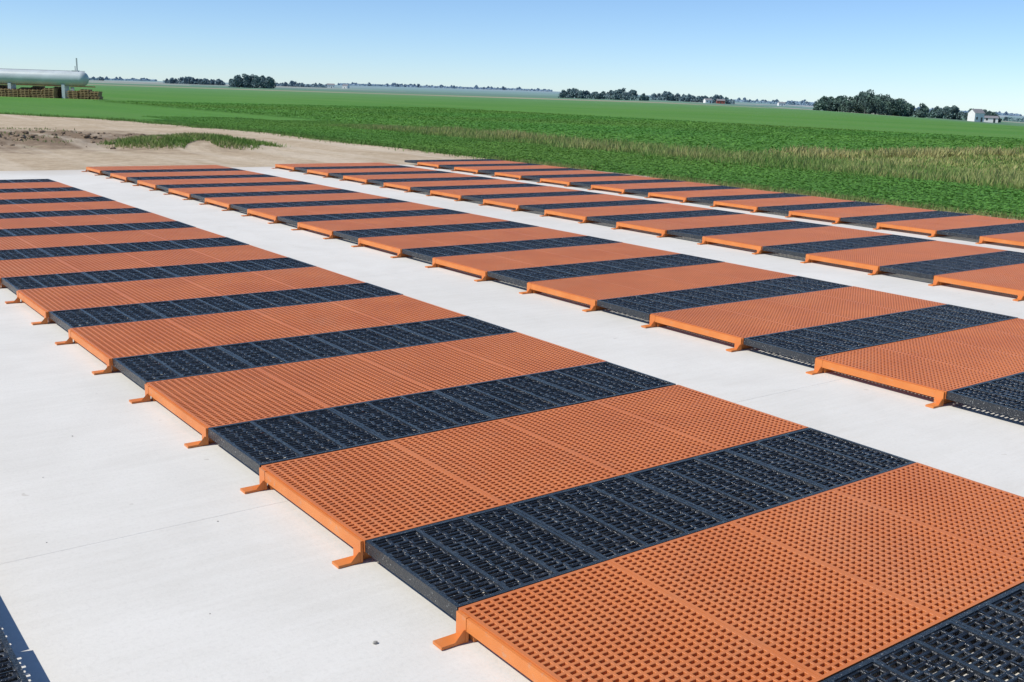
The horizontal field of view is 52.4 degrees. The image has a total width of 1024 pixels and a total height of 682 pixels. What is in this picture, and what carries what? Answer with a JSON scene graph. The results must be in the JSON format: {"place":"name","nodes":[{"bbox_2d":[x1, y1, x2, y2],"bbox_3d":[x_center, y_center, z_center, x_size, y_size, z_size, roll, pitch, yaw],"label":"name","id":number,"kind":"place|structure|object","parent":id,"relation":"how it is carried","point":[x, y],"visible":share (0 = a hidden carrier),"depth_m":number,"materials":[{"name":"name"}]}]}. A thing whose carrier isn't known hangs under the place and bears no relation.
{"place":"outdoors","nodes":[
{"label":"outdoors","id":0,"kind":"place"},
{"bbox_2d":[0,80,1023,218],"bbox_3d":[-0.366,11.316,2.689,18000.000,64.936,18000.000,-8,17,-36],"label":"ground","id":1,"kind":"structure","parent":0,"point":[802,116],"depth_m":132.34,"materials":[{"name":"green plant"}]},
{"bbox_2d":[0,58,88,98],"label":"storage tank","id":2,"kind":"object","parent":1,"relation":"on","point":[63,79],"visible":0.98,"depth_m":100.52,"materials":[{"name":"white metal"}]},
{"bbox_2d":[228,73,276,88],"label":"distant tree line","id":3,"kind":"object","parent":1,"relation":"on","point":[252,81],"visible":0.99,"depth_m":826.78,"materials":[{"name":"green plant"}]},
{"bbox_2d":[0,164,1023,681],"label":"concrete slab","id":4,"kind":"structure","parent":1,"relation":"on","point":[164,554],"depth_m":4.66,"materials":[{"name":"grey concrete"}]},
{"bbox_2d":[0,627,28,681],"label":"black slatted floor panel","id":5,"kind":"structure","parent":4,"relation":"on","point":[7,672],"depth_m":2.90,"materials":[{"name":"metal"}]},
{"bbox_2d":[109,173,133,182],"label":"frame","id":6,"kind":"object","parent":4,"relation":"on","point":[117,176],"visible":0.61,"depth_m":18.10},
{"bbox_2d":[112,171,261,176],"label":"orange slatted floor panel","id":7,"kind":"structure","parent":6,"relation":"on","point":[156,174],"depth_m":18.88,"materials":[{"name":"plastic"}]},
{"bbox_2d":[132,180,162,190],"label":"frame","id":8,"kind":"object","parent":4,"relation":"on","point":[141,183],"visible":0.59,"depth_m":16.94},
{"bbox_2d":[138,177,297,184],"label":"orange slatted floor panel","id":9,"kind":"structure","parent":8,"relation":"on","point":[214,180],"depth_m":17.68,"materials":[{"name":"plastic"}]},
{"bbox_2d":[164,189,196,199],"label":"frame","id":10,"kind":"object","parent":4,"relation":"on","point":[171,191],"visible":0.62,"depth_m":15.72,"materials":[{"name":"orange metal"}]},
{"bbox_2d":[156,181,313,190],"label":"black slatted floor panel","id":11,"kind":"structure","parent":10,"relation":"on","point":[165,187],"depth_m":17.07,"materials":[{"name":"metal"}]},
{"bbox_2d":[169,184,339,193],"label":"orange slatted floor panel","id":12,"kind":"structure","parent":10,"relation":"on","point":[199,190],"depth_m":16.49,"materials":[{"name":"plastic"}]},
{"bbox_2d":[190,189,360,200],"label":"black slatted floor panel","id":13,"kind":"structure","parent":10,"relation":"on","point":[202,196],"depth_m":15.89,"materials":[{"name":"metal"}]},
{"bbox_2d":[5,290,358,324],"bbox_3d":[-2.537,-0.397,8.411,2.705,0.085,0.900,-8,17,-36],"label":"frame","id":14,"kind":"object","parent":4,"relation":"on","point":[34,306],"visible":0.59,"depth_m":7.58,"materials":[{"name":"orange plastic"}]},
{"bbox_2d":[18,267,365,317],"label":"orange slatted floor panel","id":15,"kind":"structure","parent":14,"relation":"on","point":[99,295],"depth_m":8.30,"materials":[{"name":"plastic"}]},
{"bbox_2d":[49,283,402,330],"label":"black slatted floor panel","id":16,"kind":"structure","parent":14,"relation":"on","point":[82,317],"depth_m":7.72,"materials":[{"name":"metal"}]},
{"bbox_2d":[55,329,377,374],"bbox_3d":[-1.633,-0.088,7.226,2.705,0.085,0.900,-8,17,-36],"label":"frame","id":17,"kind":"object","parent":4,"relation":"on","point":[97,353],"visible":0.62,"depth_m":6.39,"materials":[{"name":"orange plastic"}]},
{"bbox_2d":[70,295,465,365],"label":"orange slatted floor panel","id":18,"kind":"structure","parent":17,"relation":"on","point":[117,340],"depth_m":7.10,"materials":[{"name":"plastic"}]},
{"bbox_2d":[200,198,237,210],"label":"frame","id":19,"kind":"object","parent":4,"relation":"on","point":[208,201],"visible":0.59,"depth_m":14.56,"materials":[{"name":"orange metal"}]},
{"bbox_2d":[207,193,386,203],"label":"orange slatted floor panel","id":20,"kind":"structure","parent":19,"relation":"on","point":[286,198],"depth_m":15.30,"materials":[{"name":"plastic"}]},
{"bbox_2d":[241,209,285,223],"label":"frame","id":21,"kind":"object","parent":4,"relation":"on","point":[253,213],"visible":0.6,"depth_m":13.38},
{"bbox_2d":[230,198,407,211],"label":"black slatted floor panel","id":22,"kind":"structure","parent":21,"relation":"on","point":[243,207],"depth_m":14.70,"materials":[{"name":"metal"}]},
{"bbox_2d":[249,202,444,216],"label":"orange slatted floor panel","id":23,"kind":"structure","parent":21,"relation":"on","point":[330,209],"depth_m":14.12,"materials":[{"name":"plastic"}]},
{"bbox_2d":[291,223,341,238],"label":"frame","id":24,"kind":"object","parent":4,"relation":"on","point":[300,226],"visible":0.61,"depth_m":12.22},
{"bbox_2d":[277,209,468,224],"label":"black slatted floor panel","id":25,"kind":"structure","parent":24,"relation":"on","point":[294,220],"depth_m":13.50,"materials":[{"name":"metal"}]},
{"bbox_2d":[298,213,507,230],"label":"orange slatted floor panel","id":26,"kind":"structure","parent":24,"relation":"on","point":[370,223],"depth_m":12.93,"materials":[{"name":"plastic"}]},
{"bbox_2d":[333,221,538,241],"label":"black slatted floor panel","id":27,"kind":"structure","parent":24,"relation":"on","point":[354,235],"depth_m":12.32,"materials":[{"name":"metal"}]},
{"bbox_2d":[129,384,512,447],"bbox_3d":[-0.714,0.222,6.048,2.705,0.086,0.900,-8,17,-36],"label":"frame","id":28,"kind":"object","parent":4,"relation":"on","point":[195,424],"visible":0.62,"depth_m":5.23,"materials":[{"name":"orange plastic"}]},
{"bbox_2d":[113,316,515,388],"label":"black slatted floor panel","id":29,"kind":"structure","parent":28,"relation":"on","point":[231,357],"depth_m":6.51,"materials":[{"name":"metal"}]},
{"bbox_2d":[147,332,604,427],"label":"orange slatted floor panel","id":30,"kind":"structure","parent":28,"relation":"on","point":[223,398],"depth_m":5.90,"materials":[{"name":"plastic"}]},
{"bbox_2d":[351,238,409,257],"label":"frame","id":31,"kind":"object","parent":4,"relation":"on","point":[363,243],"visible":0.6,"depth_m":11.04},
{"bbox_2d":[360,227,586,252],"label":"orange slatted floor panel","id":32,"kind":"structure","parent":31,"relation":"on","point":[401,242],"depth_m":11.74,"materials":[{"name":"plastic"}]},
{"bbox_2d":[379,183,421,191],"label":"frame","id":33,"kind":"object","parent":4,"relation":"on","point":[386,185],"visible":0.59,"depth_m":18.02,"materials":[{"name":"orange metal"}]},
{"bbox_2d":[384,179,522,186],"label":"orange slatted floor panel","id":34,"kind":"structure","parent":33,"relation":"on","point":[451,183],"depth_m":18.73,"materials":[{"name":"plastic"}]},
{"bbox_2d":[426,190,468,200],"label":"frame","id":35,"kind":"object","parent":4,"relation":"on","point":[433,193],"visible":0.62,"depth_m":16.86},
{"bbox_2d":[431,186,580,195],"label":"orange slatted floor panel","id":36,"kind":"structure","parent":35,"relation":"on","point":[486,191],"depth_m":17.55,"materials":[{"name":"plastic"}]},
{"bbox_2d":[425,258,495,281],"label":"frame","id":37,"kind":"object","parent":4,"relation":"on","point":[437,262],"visible":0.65,"depth_m":9.86,"materials":[{"name":"orange metal"}]},
{"bbox_2d":[402,236,622,260],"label":"black slatted floor panel","id":38,"kind":"structure","parent":37,"relation":"on","point":[428,253],"depth_m":11.12,"materials":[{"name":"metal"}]},
{"bbox_2d":[433,243,680,275],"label":"orange slatted floor panel","id":39,"kind":"structure","parent":37,"relation":"on","point":[496,261],"depth_m":10.54,"materials":[{"name":"plastic"}]},
{"bbox_2d":[479,199,528,210],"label":"frame","id":40,"kind":"object","parent":4,"relation":"on","point":[486,202],"visible":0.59,"depth_m":15.63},
{"bbox_2d":[461,191,601,201],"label":"black slatted floor panel","id":41,"kind":"structure","parent":40,"relation":"on","point":[480,198],"depth_m":16.93,"materials":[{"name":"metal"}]},
{"bbox_2d":[484,194,642,206],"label":"orange slatted floor panel","id":42,"kind":"structure","parent":40,"relation":"on","point":[558,199],"depth_m":16.37,"materials":[{"name":"plastic"}]},
{"bbox_2d":[519,199,665,211],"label":"black slatted floor panel","id":43,"kind":"structure","parent":40,"relation":"on","point":[539,207],"depth_m":15.74,"materials":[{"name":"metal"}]},
{"bbox_2d":[240,424,808,568],"bbox_3d":[0.196,0.533,4.864,2.705,0.085,0.900,-8,17,-36],"label":"frame","id":44,"kind":"object","parent":4,"relation":"on","point":[360,555],"visible":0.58,"depth_m":4.03,"materials":[{"name":"orange plastic"}]},
{"bbox_2d":[208,361,675,473],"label":"black slatted floor panel","id":45,"kind":"structure","parent":44,"relation":"on","point":[463,405],"depth_m":5.29,"materials":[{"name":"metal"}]},
{"bbox_2d":[261,385,807,551],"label":"orange slatted floor panel","id":46,"kind":"structure","parent":44,"relation":"on","point":[365,493],"depth_m":4.68,"materials":[{"name":"plastic"}]},
{"bbox_2d":[519,283,607,311],"bbox_3d":[1.412,-0.518,9.458,2.705,0.085,0.900,-8,17,-36],"label":"frame","id":47,"kind":"object","parent":4,"relation":"on","point":[532,288],"visible":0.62,"depth_m":8.67,"materials":[{"name":"orange plastic"}]},
{"bbox_2d":[487,254,722,286],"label":"black slatted floor panel","id":48,"kind":"structure","parent":47,"relation":"on","point":[520,275],"depth_m":9.92,"materials":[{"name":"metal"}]},
{"bbox_2d":[528,262,795,305],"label":"orange slatted floor panel","id":49,"kind":"structure","parent":47,"relation":"on","point":[609,286],"depth_m":9.36,"materials":[{"name":"plastic"}]},
{"bbox_2d":[597,276,850,319],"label":"black slatted floor panel","id":50,"kind":"structure","parent":47,"relation":"on","point":[645,306],"depth_m":8.73,"materials":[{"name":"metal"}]},
{"bbox_2d":[540,210,595,222],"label":"frame","id":51,"kind":"object","parent":4,"relation":"on","point":[552,213],"visible":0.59,"depth_m":14.49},
{"bbox_2d":[546,203,711,219],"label":"orange slatted floor panel","id":52,"kind":"structure","parent":51,"relation":"on","point":[586,212],"depth_m":15.17,"materials":[{"name":"plastic"}]},
{"bbox_2d":[587,209,744,224],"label":"black slatted floor panel","id":53,"kind":"structure","parent":51,"relation":"on","point":[611,219],"depth_m":14.55,"materials":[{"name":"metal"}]},
{"bbox_2d":[587,185,636,193],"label":"frame","id":54,"kind":"object","parent":4,"relation":"on","point":[593,187],"visible":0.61,"depth_m":18.93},
{"bbox_2d":[594,182,720,191],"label":"orange slatted floor panel","id":55,"kind":"structure","parent":54,"relation":"on","point":[654,185],"depth_m":19.62,"materials":[{"name":"plastic"}]},
{"bbox_2d":[611,222,676,237],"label":"frame","id":56,"kind":"object","parent":4,"relation":"on","point":[624,226],"visible":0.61,"depth_m":13.30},
{"bbox_2d":[619,214,793,233],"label":"orange slatted floor panel","id":57,"kind":"structure","parent":56,"relation":"on","point":[699,222],"depth_m":13.98,"materials":[{"name":"plastic"}]},
{"bbox_2d":[667,221,829,239],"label":"black slatted floor panel","id":58,"kind":"structure","parent":56,"relation":"on","point":[697,233],"depth_m":13.35,"materials":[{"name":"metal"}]},
{"bbox_2d":[644,193,696,202],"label":"frame","id":59,"kind":"object","parent":4,"relation":"on","point":[651,195],"visible":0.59,"depth_m":17.74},
{"bbox_2d":[649,188,780,199],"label":"orange slatted floor panel","id":60,"kind":"structure","parent":59,"relation":"on","point":[707,193],"depth_m":18.44,"materials":[{"name":"plastic"}]},
{"bbox_2d":[641,315,751,351],"bbox_3d":[2.326,-0.210,8.277,2.705,0.085,0.900,-8,17,-36],"label":"frame","id":61,"kind":"object","parent":4,"relation":"on","point":[656,321],"visible":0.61,"depth_m":7.49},
{"bbox_2d":[651,286,945,343],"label":"orange slatted floor panel","id":62,"kind":"structure","parent":61,"relation":"on","point":[751,318],"depth_m":8.16,"materials":[{"name":"plastic"}]},
{"bbox_2d":[433,595,1021,681],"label":"frame","id":63,"kind":"object","parent":4,"relation":"on","point":[467,627],"visible":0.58,"depth_m":3.16,"materials":[{"name":"orange plastic"}]},
{"bbox_2d":[366,427,915,618],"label":"black slatted floor panel","id":64,"kind":"structure","parent":63,"relation":"on","point":[805,465],"depth_m":4.06,"materials":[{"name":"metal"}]},
{"bbox_2d":[459,462,1023,681],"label":"orange slatted floor panel","id":65,"kind":"structure","parent":63,"relation":"on","point":[820,587],"depth_m":3.48,"materials":[{"name":"plastic"}]},
{"bbox_2d":[697,237,772,254],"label":"frame","id":66,"kind":"object","parent":4,"relation":"on","point":[705,240],"visible":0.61,"depth_m":12.12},
{"bbox_2d":[703,226,892,249],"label":"orange slatted floor panel","id":67,"kind":"structure","parent":66,"relation":"on","point":[782,237],"depth_m":12.80,"materials":[{"name":"plastic"}]},
{"bbox_2d":[710,201,769,212],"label":"frame","id":68,"kind":"object","parent":4,"relation":"on","point":[718,204],"visible":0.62,"depth_m":16.54,"materials":[{"name":"orange metal"}]},
{"bbox_2d":[687,193,806,203],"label":"black slatted floor panel","id":69,"kind":"structure","parent":68,"relation":"on","point":[710,199],"depth_m":17.80,"materials":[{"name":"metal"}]},
{"bbox_2d":[716,196,850,209],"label":"orange slatted floor panel","id":70,"kind":"structure","parent":68,"relation":"on","point":[763,202],"depth_m":17.25,"materials":[{"name":"plastic"}]},
{"bbox_2d":[758,201,884,213],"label":"black slatted floor panel","id":71,"kind":"structure","parent":68,"relation":"on","point":[786,209],"depth_m":16.58,"materials":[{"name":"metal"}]},
{"bbox_2d":[785,211,851,223],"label":"frame","id":72,"kind":"object","parent":4,"relation":"on","point":[797,214],"visible":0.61,"depth_m":15.37,"materials":[{"name":"orange metal"}]},
{"bbox_2d":[792,205,936,220],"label":"orange slatted floor panel","id":73,"kind":"structure","parent":72,"relation":"on","point":[840,213],"depth_m":16.07,"materials":[{"name":"plastic"}]},
{"bbox_2d":[800,254,890,274],"bbox_3d":[4.475,-0.953,11.708,2.705,0.085,0.900,-8,17,-36],"label":"frame","id":74,"kind":"object","parent":4,"relation":"on","point":[814,259],"visible":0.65,"depth_m":10.93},
{"bbox_2d":[762,234,935,257],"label":"black slatted floor panel","id":75,"kind":"structure","parent":74,"relation":"on","point":[800,249],"depth_m":12.16,"materials":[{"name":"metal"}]},
{"bbox_2d":[807,241,1007,269],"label":"orange slatted floor panel","id":76,"kind":"structure","parent":74,"relation":"on","point":[879,256],"depth_m":11.62,"materials":[{"name":"plastic"}]},
{"bbox_2d":[879,251,1023,279],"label":"black slatted floor panel","id":77,"kind":"structure","parent":74,"relation":"on","point":[928,269],"depth_m":10.89,"materials":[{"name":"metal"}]},
{"bbox_2d":[806,359,953,407],"bbox_3d":[3.233,0.102,7.094,2.705,0.085,0.900,-8,16,-36],"label":"frame","id":78,"kind":"object","parent":4,"relation":"on","point":[821,366],"visible":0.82,"depth_m":6.31,"materials":[{"name":"orange plastic"}]},
{"bbox_2d":[744,304,1017,362],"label":"black slatted floor panel","id":79,"kind":"structure","parent":78,"relation":"on","point":[822,340],"depth_m":7.53,"materials":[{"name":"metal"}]},
{"bbox_2d":[816,318,1023,398],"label":"orange slatted floor panel","id":80,"kind":"structure","parent":78,"relation":"on","point":[945,362],"depth_m":6.80,"materials":[{"name":"plastic"}]},
{"bbox_2d":[946,372,1023,419],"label":"black slatted floor panel","id":81,"kind":"structure","parent":78,"relation":"on","point":[1006,399],"depth_m":5.96,"materials":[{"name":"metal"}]},
{"bbox_2d":[874,223,947,236],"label":"frame","id":82,"kind":"object","parent":4,"relation":"on","point":[887,226],"visible":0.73,"depth_m":14.19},
{"bbox_2d":[840,211,971,225],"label":"black slatted floor panel","id":83,"kind":"structure","parent":82,"relation":"on","point":[872,220],"depth_m":15.40,"materials":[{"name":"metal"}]},
{"bbox_2d":[878,215,1023,233],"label":"orange slatted floor panel","id":84,"kind":"structure","parent":82,"relation":"on","point":[946,223],"depth_m":14.88,"materials":[{"name":"plastic"}]},
{"bbox_2d":[928,276,1023,300],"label":"frame","id":85,"kind":"object","parent":4,"relation":"on","point":[937,281],"visible":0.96,"depth_m":9.78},
{"bbox_2d":[934,263,1023,290],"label":"orange slatted floor panel","id":86,"kind":"structure","parent":85,"relation":"on","point":[1010,276],"depth_m":10.16,"materials":[{"name":"plastic"}]},
{"bbox_2d":[975,237,1023,245],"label":"frame","id":87,"kind":"object","parent":4,"relation":"on","point":[983,240],"visible":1,"depth_m":13.21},
{"bbox_2d":[937,223,1023,238],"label":"black slatted floor panel","id":88,"kind":"structure","parent":87,"relation":"on","point":[974,232],"depth_m":14.01,"materials":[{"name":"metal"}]},
{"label":"frame","id":89,"kind":"object","parent":4,"relation":"on","visible":0},
{"bbox_2d":[0,213,175,228],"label":"orange slatted floor panel","id":90,"kind":"structure","parent":89,"relation":"on","point":[15,223],"depth_m":12.12,"materials":[{"name":"plastic"}]},
{"bbox_2d":[0,221,193,236],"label":"black slatted floor panel","id":91,"kind":"structure","parent":89,"relation":"on","point":[84,229],"depth_m":11.49,"materials":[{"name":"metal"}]},
{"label":"frame","id":92,"kind":"object","parent":4,"relation":"on","visible":0},
{"bbox_2d":[0,201,135,212],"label":"orange slatted floor panel","id":93,"kind":"structure","parent":92,"relation":"on","point":[9,208],"depth_m":13.40,"materials":[{"name":"plastic"}]},
{"bbox_2d":[0,208,150,218],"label":"black slatted floor panel","id":94,"kind":"structure","parent":92,"relation":"on","point":[66,213],"depth_m":12.79,"materials":[{"name":"plastic"}]},
{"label":"frame","id":95,"kind":"object","parent":4,"relation":"on","visible":0},
{"bbox_2d":[0,191,101,199],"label":"orange slatted floor panel","id":96,"kind":"structure","parent":95,"relation":"on","point":[36,195],"depth_m":14.69,"materials":[{"name":"plastic"}]},
{"bbox_2d":[0,196,114,204],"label":"black slatted floor panel","id":97,"kind":"structure","parent":95,"relation":"on","point":[48,200],"depth_m":14.05,"materials":[{"name":"plastic"}]},
{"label":"frame","id":98,"kind":"object","parent":4,"relation":"on","visible":0},
{"bbox_2d":[0,245,285,282],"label":"orange slatted floor panel","id":99,"kind":"structure","parent":98,"relation":"on","point":[57,265],"depth_m":9.53,"materials":[{"name":"plastic"}]},
{"bbox_2d":[1,257,316,293],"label":"black slatted floor panel","id":100,"kind":"structure","parent":98,"relation":"on","point":[14,284],"depth_m":8.91,"materials":[{"name":"plastic"}]},
{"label":"frame","id":101,"kind":"object","parent":4,"relation":"on","visible":0},
{"bbox_2d":[0,227,224,249],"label":"orange slatted floor panel","id":102,"kind":"structure","parent":101,"relation":"on","point":[44,241],"depth_m":10.83,"materials":[{"name":"plastic"}]},
{"bbox_2d":[0,237,248,259],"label":"black slatted floor panel","id":103,"kind":"structure","parent":101,"relation":"on","point":[28,253],"depth_m":10.20,"materials":[{"name":"plastic"}]},
{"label":"frame","id":104,"kind":"object","parent":4,"relation":"on","visible":0},
{"bbox_2d":[821,583,1023,681],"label":"black slatted floor panel","id":105,"kind":"structure","parent":104,"relation":"on","point":[970,634],"depth_m":3.13,"materials":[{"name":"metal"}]},
{"bbox_2d":[0,114,1023,219],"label":"dirt lot","id":106,"kind":"structure","parent":1,"relation":"on","point":[75,153],"depth_m":26.81,"materials":[{"name":"beige soil"}]},
{"bbox_2d":[558,88,649,100],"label":"distant tree line","id":107,"kind":"object","parent":1,"relation":"on","point":[619,94],"visible":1,"depth_m":883.01,"materials":[{"name":"green plant"}]},
{"bbox_2d":[253,119,1023,195],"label":"grass waterway","id":108,"kind":"object","parent":1,"relation":"on","point":[874,163],"depth_m":32.94,"materials":[{"name":"green plant"}]},
{"bbox_2d":[813,89,929,117],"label":"distant tree line","id":109,"kind":"object","parent":1,"relation":"on","point":[867,102],"visible":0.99,"depth_m":490.00,"materials":[{"name":"green plant"}]},
{"bbox_2d":[0,112,1023,220],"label":"grass","id":110,"kind":"structure","parent":0,"point":[168,140],"depth_m":27.63,"materials":[{"name":"green plant"}]},
{"bbox_2d":[0,0,1023,115],"label":"sky","id":111,"kind":"structure","parent":0,"point":[966,55],"materials":[{"name":"blue"}]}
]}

